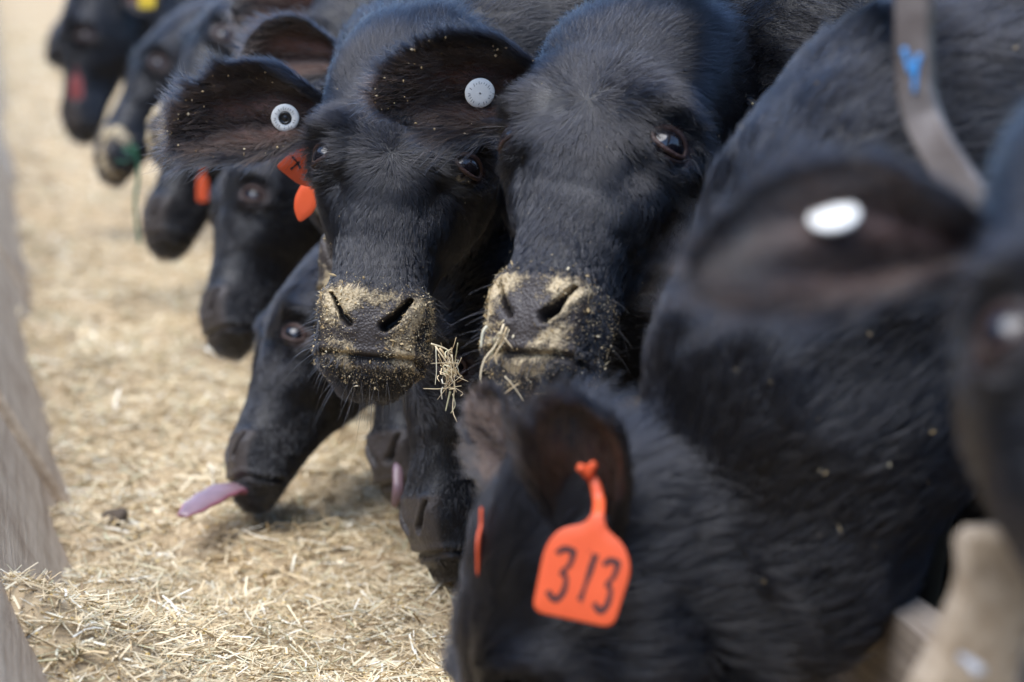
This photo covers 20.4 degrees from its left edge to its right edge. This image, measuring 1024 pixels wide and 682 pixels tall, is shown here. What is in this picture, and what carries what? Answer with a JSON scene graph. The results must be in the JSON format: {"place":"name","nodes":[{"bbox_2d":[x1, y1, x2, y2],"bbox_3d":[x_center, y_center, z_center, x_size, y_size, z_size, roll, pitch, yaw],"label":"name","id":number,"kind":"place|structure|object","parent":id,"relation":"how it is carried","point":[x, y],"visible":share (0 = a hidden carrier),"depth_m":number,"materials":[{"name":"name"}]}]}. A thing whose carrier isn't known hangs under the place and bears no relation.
{"place":"outdoors","nodes":[
{"label":"outdoors","id":0,"kind":"place"},
{"label":"ground","id":1,"kind":"structure","parent":0,"visible":0},
{"bbox_2d":[44,19,62,71],"bbox_3d":[-0.230,-0.602,7.987,2.123,1.036,0.500,-2,9,-10],"label":"cow","id":2,"kind":"object","parent":1,"relation":"on","point":[51,56],"visible":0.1,"depth_m":7.69},
{"bbox_2d":[50,0,198,146],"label":"cow","id":3,"kind":"object","parent":1,"relation":"on","point":[96,41],"visible":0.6,"depth_m":6.90},
{"bbox_2d":[89,0,210,189],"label":"cow","id":4,"kind":"object","parent":1,"relation":"on","point":[152,61],"visible":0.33,"depth_m":5.69},
{"bbox_2d":[116,141,140,243],"bbox_3d":[-0.655,-0.255,4.861,0.040,0.175,0.048,-2,9,-10],"label":"baling twine","id":5,"kind":"object","parent":4,"relation":"hanging from","point":[135,150],"visible":1,"depth_m":4.85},
{"bbox_2d":[141,161,224,264],"bbox_3d":[0.206,-0.239,5.638,2.091,1.014,0.710,-4,9,-26],"label":"cow","id":6,"kind":"object","parent":1,"relation":"on","point":[175,218],"visible":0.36,"depth_m":4.98},
{"bbox_2d":[145,0,244,173],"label":"cow","id":7,"kind":"object","parent":1,"relation":"on","point":[199,34],"visible":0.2,"depth_m":4.73},
{"bbox_2d":[198,152,322,363],"bbox_3d":[0.296,-0.160,5.077,2.111,1.022,0.784,-5,10,-31],"label":"cow","id":8,"kind":"object","parent":1,"relation":"on","point":[265,241],"visible":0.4,"depth_m":4.31},
{"bbox_2d":[177,242,371,517],"bbox_3d":[0.452,-0.023,4.260,2.146,0.993,0.650,-4,9,-22],"label":"cow","id":9,"kind":"object","parent":1,"relation":"on","point":[277,438],"visible":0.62,"depth_m":3.71},
{"bbox_2d":[214,0,379,233],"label":"cow","id":10,"kind":"object","parent":1,"relation":"on","point":[329,15],"visible":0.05,"depth_m":3.98},
{"bbox_2d":[223,0,447,305],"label":"cow","id":11,"kind":"object","parent":1,"relation":"on","point":[303,47],"visible":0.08,"depth_m":3.56},
{"bbox_2d":[399,226,660,587],"bbox_3d":[0.665,0.050,3.838,1.872,0.974,0.675,-4,9,-24],"label":"cow","id":12,"kind":"object","parent":1,"relation":"on","point":[437,499],"visible":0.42,"depth_m":3.29},
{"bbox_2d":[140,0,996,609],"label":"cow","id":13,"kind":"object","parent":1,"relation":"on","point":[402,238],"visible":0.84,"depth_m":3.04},
{"bbox_2d":[423,338,465,421],"bbox_3d":[-0.069,0.040,2.969,0.039,0.088,0.039,-3,9,-19],"label":"hay wisp","id":14,"kind":"object","parent":13,"relation":"hanging from","point":[448,372],"visible":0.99,"depth_m":2.97,"materials":[{"name":"plant"}]},
{"bbox_2d":[338,0,874,416],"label":"cow","id":15,"kind":"object","parent":1,"relation":"on","point":[611,125],"visible":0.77,"depth_m":2.79},
{"bbox_2d":[480,320,512,377],"bbox_3d":[-0.016,0.014,2.704,0.032,0.071,0.033,-2,9,-10],"label":"hay wisp","id":16,"kind":"object","parent":15,"relation":"hanging from","point":[485,328],"visible":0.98,"depth_m":2.70,"materials":[{"name":"plant"}]},
{"bbox_2d":[505,376,523,400],"bbox_3d":[0.001,0.044,2.660,0.020,0.024,0.007,-2,9,-10],"label":"hay wisp","id":17,"kind":"object","parent":15,"relation":"hanging from","point":[517,384],"visible":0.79,"depth_m":2.66,"materials":[{"name":"plant"}]},
{"bbox_2d":[363,397,955,611],"bbox_3d":[0.702,0.011,4.162,2.067,0.956,0.568,-4,9,-23],"label":"cow","id":18,"kind":"object","parent":1,"relation":"on","point":[388,460],"visible":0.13,"depth_m":3.62},
{"bbox_2d":[437,0,1023,681],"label":"cow","id":19,"kind":"object","parent":1,"relation":"on","point":[741,506],"visible":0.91,"depth_m":2.29},
{"bbox_2d":[617,0,1023,681],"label":"feed barrier","id":20,"kind":"object","parent":1,"relation":"on","point":[973,630],"visible":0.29,"depth_m":1.75,"materials":[{"name":"metal"}]},
{"bbox_2d":[640,97,1023,681],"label":"cow","id":21,"kind":"object","parent":1,"relation":"on","point":[826,240],"visible":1,"depth_m":1.61},
{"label":"bunk floor","id":22,"kind":"structure","parent":1,"relation":"on","visible":0},
{"bbox_2d":[0,65,72,681],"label":"bunk wall","id":23,"kind":"structure","parent":22,"relation":"on","point":[32,486],"depth_m":3.90,"materials":[{"name":"grey concrete"}]},
{"bbox_2d":[0,0,459,681],"bbox_3d":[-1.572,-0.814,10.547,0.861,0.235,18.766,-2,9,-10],"label":"chopped hay","id":24,"kind":"object","parent":22,"relation":"on","point":[248,652],"visible":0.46,"depth_m":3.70,"materials":[{"name":"plant"}]},
{"bbox_2d":[101,507,127,528],"bbox_3d":[-0.520,0.234,3.722,0.035,0.031,0.031,5,10,32],"label":"dirt clod","id":25,"kind":"object","parent":24,"relation":"on","point":[120,514],"visible":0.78,"depth_m":3.71,"materials":[{"name":"soil"}]},
{"bbox_2d":[6,319,457,681],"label":"cracked grain","id":26,"kind":"object","parent":24,"relation":"on","point":[182,616],"visible":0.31,"depth_m":3.62}
]}

